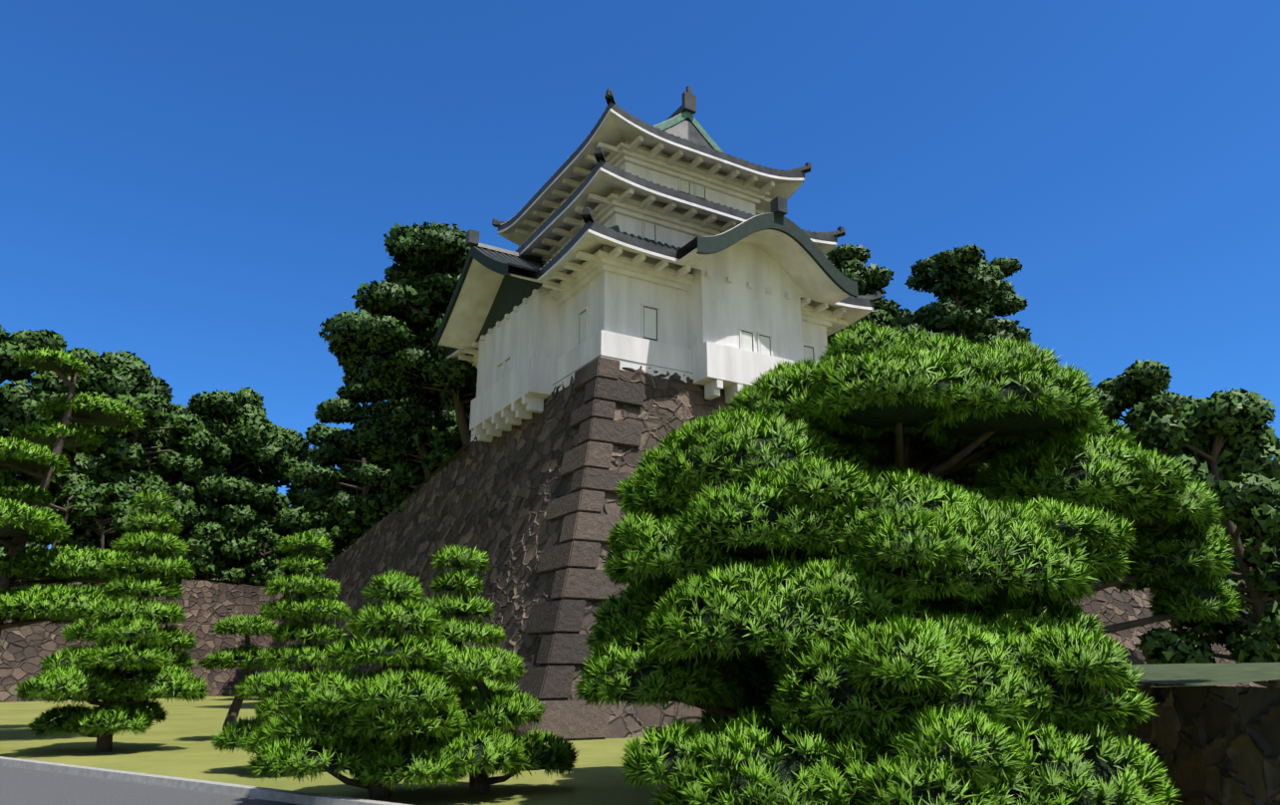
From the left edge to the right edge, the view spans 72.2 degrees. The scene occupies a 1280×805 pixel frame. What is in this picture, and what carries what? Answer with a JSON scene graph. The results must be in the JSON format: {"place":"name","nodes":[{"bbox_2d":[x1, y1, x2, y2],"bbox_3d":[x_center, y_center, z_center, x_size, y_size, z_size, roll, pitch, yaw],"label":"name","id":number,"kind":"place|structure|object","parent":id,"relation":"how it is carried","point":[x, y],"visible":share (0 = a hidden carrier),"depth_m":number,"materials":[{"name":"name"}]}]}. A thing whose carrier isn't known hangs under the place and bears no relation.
{"place":"outdoors","nodes":[
{"label":"outdoors","id":0,"kind":"place"},
{"bbox_2d":[0,765,301,804],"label":"road","id":1,"kind":"structure","parent":0,"point":[21,786],"depth_m":12.67,"materials":[{"name":"grey asphalt"}]},
{"bbox_2d":[0,695,668,804],"bbox_3d":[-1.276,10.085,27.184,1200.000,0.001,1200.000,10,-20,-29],"label":"ground","id":2,"kind":"structure","parent":0,"point":[177,743],"depth_m":17.15,"materials":[{"name":"green plant"}]},
{"bbox_2d":[0,577,290,702],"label":"stone wall","id":3,"kind":"structure","parent":2,"relation":"on","point":[206,606],"depth_m":62.03,"materials":[{"name":"brown stone"}]},
{"bbox_2d":[183,576,265,586],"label":"wall coping","id":4,"kind":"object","parent":3,"relation":"on","point":[224,581],"depth_m":66.61,"materials":[{"name":"grey stone"}]},
{"bbox_2d":[0,756,409,804],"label":"kerb","id":5,"kind":"structure","parent":2,"relation":"on","point":[287,796],"depth_m":13.04,"materials":[{"name":"grey concrete"}]},
{"bbox_2d":[256,450,464,699],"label":"stone wall","id":6,"kind":"structure","parent":2,"relation":"on","point":[400,541],"depth_m":46.72,"materials":[{"name":"grey stone"}]},
{"bbox_2d":[365,440,469,669],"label":"stone wall edge","id":7,"kind":"object","parent":2,"relation":"on","point":[416,575],"depth_m":40.56,"materials":[{"name":"grey stone"}]},
{"bbox_2d":[361,376,585,733],"bbox_3d":[-6.409,5.601,33.164,3.830,12.070,20.837,10,-20,-29],"label":"stone base","id":8,"kind":"object","parent":2,"relation":"on","point":[511,484],"visible":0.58,"depth_m":32.08,"materials":[{"name":"grey stone"}]},
{"bbox_2d":[511,356,644,741],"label":"corner stones","id":9,"kind":"object","parent":2,"relation":"on","point":[586,463],"visible":0.88,"depth_m":26.21,"materials":[{"name":"grey stone"}]},
{"bbox_2d":[0,367,1182,799],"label":"tree branches","id":10,"kind":"object","parent":2,"relation":"on","point":[898,457],"visible":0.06,"depth_m":13.48,"materials":[{"name":"brown wood"}]},
{"bbox_2d":[0,318,1244,804],"bbox_3d":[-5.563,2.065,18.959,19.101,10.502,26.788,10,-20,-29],"label":"pine","id":11,"kind":"object","parent":2,"relation":"on","point":[885,414],"visible":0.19,"depth_m":11.76,"materials":[{"name":"green plant"}]},
{"bbox_2d":[540,365,730,739],"bbox_3d":[5.968,4.833,30.650,22.437,12.070,3.830,10,-20,-29],"label":"stone base","id":12,"kind":"object","parent":2,"relation":"on","point":[672,401],"visible":0.02,"depth_m":29.84,"materials":[{"name":"stone"}]},
{"bbox_2d":[468,354,692,438],"bbox_3d":[1.642,1.212,39.454,14.850,0.001,13.250,10,-20,-29],"label":"wall base ledge","id":13,"kind":"object","parent":12,"relation":"on","point":[591,361],"visible":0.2,"depth_m":31.54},
{"bbox_2d":[458,135,847,442],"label":"keep walls","id":14,"kind":"structure","parent":13,"relation":"on","point":[613,288],"depth_m":33.80,"materials":[{"name":"paint"}]},
{"bbox_2d":[492,88,811,227],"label":"roof ribs","id":15,"kind":"object","parent":14,"relation":"on","point":[806,168],"visible":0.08,"depth_m":38.85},
{"bbox_2d":[508,115,787,229],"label":"roof tiles","id":16,"kind":"object","parent":15,"relation":"attached to","point":[686,128],"visible":0.06,"depth_m":38.78,"materials":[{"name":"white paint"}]},
{"bbox_2d":[497,108,804,246],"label":"roof fascia","id":17,"kind":"structure","parent":15,"relation":"attached to","point":[691,149],"depth_m":36.71,"materials":[{"name":"paint"}]},
{"bbox_2d":[498,101,804,233],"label":"roof fascia","id":18,"kind":"structure","parent":15,"relation":"attached to","point":[682,141],"depth_m":36.74,"materials":[{"name":"tile"}]},
{"bbox_2d":[666,85,696,120],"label":"ridge","id":19,"kind":"structure","parent":15,"relation":"on","point":[688,105],"depth_m":39.05,"materials":[{"name":"tile"}]},
{"bbox_2d":[653,110,723,152],"bbox_3d":[2.116,-11.778,38.743,6.100,2.628,0.130,10,-20,-29],"label":"bargeboard","id":20,"kind":"object","parent":15,"relation":"attached to","point":[680,118],"visible":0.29,"depth_m":39.00,"materials":[{"name":"green metal"}]},
{"bbox_2d":[496,178,815,382],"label":"window frames","id":21,"kind":"structure","parent":14,"relation":"attached to","point":[503,362],"depth_m":33.30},
{"bbox_2d":[498,179,813,380],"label":"windows","id":22,"kind":"structure","parent":21,"relation":"in","point":[649,323],"depth_m":33.35,"materials":[{"name":"white paint"}]},
{"bbox_2d":[436,196,881,351],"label":"roof ribs","id":23,"kind":"object","parent":14,"relation":"on","point":[779,205],"visible":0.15,"depth_m":36.48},
{"bbox_2d":[434,245,511,345],"bbox_3d":[-7.071,-5.162,36.694,0.130,3.080,8.700,10,-20,-29],"label":"bargeboard","id":24,"kind":"object","parent":23,"relation":"attached to","point":[489,263],"visible":0.94,"depth_m":37.34,"materials":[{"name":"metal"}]},
{"bbox_2d":[476,274,542,341],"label":"gable panel","id":25,"kind":"structure","parent":23,"relation":"attached to","point":[512,292],"depth_m":37.39,"materials":[{"name":"green metal"}]},
{"bbox_2d":[444,229,873,359],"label":"roof fascia","id":26,"kind":"structure","parent":23,"relation":"attached to","point":[636,248],"depth_m":31.50,"materials":[{"name":"paint"}]},
{"bbox_2d":[445,220,873,357],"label":"roof fascia","id":27,"kind":"structure","parent":23,"relation":"attached to","point":[619,236],"depth_m":31.53,"materials":[{"name":"tile"}]},
{"bbox_2d":[478,232,858,308],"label":"roof tiles","id":28,"kind":"object","parent":23,"relation":"attached to","point":[690,246],"visible":0.1,"depth_m":32.12,"materials":[{"name":"grey tile"}]},
{"bbox_2d":[690,242,813,300],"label":"gable panel","id":29,"kind":"structure","parent":23,"relation":"attached to","point":[752,263],"depth_m":34.21,"materials":[{"name":"paint"}]},
{"bbox_2d":[696,213,858,297],"bbox_3d":[5.244,-5.887,32.866,7.600,2.530,0.130,10,-20,-29],"label":"bargeboard","id":30,"kind":"object","parent":23,"relation":"attached to","point":[786,226],"visible":0.96,"depth_m":33.07,"materials":[{"name":"green metal"}]},
{"bbox_2d":[514,159,837,253],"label":"roof fascia","id":31,"kind":"structure","parent":14,"relation":"on","point":[654,187],"depth_m":34.24,"materials":[{"name":"tile"}]},
{"bbox_2d":[515,146,845,250],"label":"roof ribs","id":32,"kind":"object","parent":14,"relation":"on","point":[599,155],"visible":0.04,"depth_m":34.35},
{"bbox_2d":[517,167,837,256],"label":"roof fascia","id":33,"kind":"structure","parent":32,"relation":"attached to","point":[658,193],"depth_m":34.05,"materials":[{"name":"paint"}]},
{"bbox_2d":[0,307,1279,680],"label":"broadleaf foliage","id":34,"kind":"object","parent":2,"relation":"on","point":[1251,445],"visible":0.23,"depth_m":62.22,"materials":[{"name":"green plant"}]},
{"bbox_2d":[0,257,1279,688],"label":"wood","id":35,"kind":"object","parent":34,"relation":"attached to","point":[1257,599],"visible":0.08,"depth_m":45.46,"materials":[{"name":"brown plant"}]},
{"bbox_2d":[0,230,1279,663],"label":"trees","id":36,"kind":"object","parent":2,"relation":"on","point":[972,316],"visible":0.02,"depth_m":56.05,"materials":[{"name":"green plant"}]},
{"bbox_2d":[1065,577,1268,687],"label":"stone wall","id":37,"kind":"structure","parent":2,"relation":"on","point":[1111,606],"depth_m":42.52,"materials":[{"name":"stone"}]},
{"bbox_2d":[1101,682,1279,804],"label":"wall","id":38,"kind":"structure","parent":2,"relation":"on","point":[1213,745],"depth_m":10.06,"materials":[{"name":"stone"}]},
{"bbox_2d":[1126,662,1279,687],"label":"wall cap","id":39,"kind":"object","parent":38,"relation":"on","point":[1197,674],"depth_m":13.38,"materials":[{"name":"green plant"}]},
{"bbox_2d":[385,445,469,516],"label":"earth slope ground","id":40,"kind":"structure","parent":0,"point":[451,457],"depth_m":43.40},
{"bbox_2d":[0,0,1279,549],"label":"sky","id":41,"kind":"structure","parent":0,"point":[192,188],"materials":[{"name":"blue"}]},
{"bbox_2d":[498,111,804,246],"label":"roof underside","id":42,"kind":"structure","parent":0,"point":[615,129],"depth_m":37.72,"materials":[{"name":"white paint"}]},
{"bbox_2d":[438,229,873,364],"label":"roof underside","id":43,"kind":"structure","parent":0,"point":[798,264],"depth_m":35.02,"materials":[{"name":"white paint"}]},
{"bbox_2d":[291,221,1031,516],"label":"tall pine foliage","id":44,"kind":"object","parent":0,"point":[384,356],"visible":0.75,"depth_m":49.15,"materials":[{"name":"green plant"}]},
{"bbox_2d":[518,170,836,257],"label":"roof underside","id":45,"kind":"structure","parent":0,"point":[604,184],"depth_m":34.48,"materials":[{"name":"white paint"}]}
]}

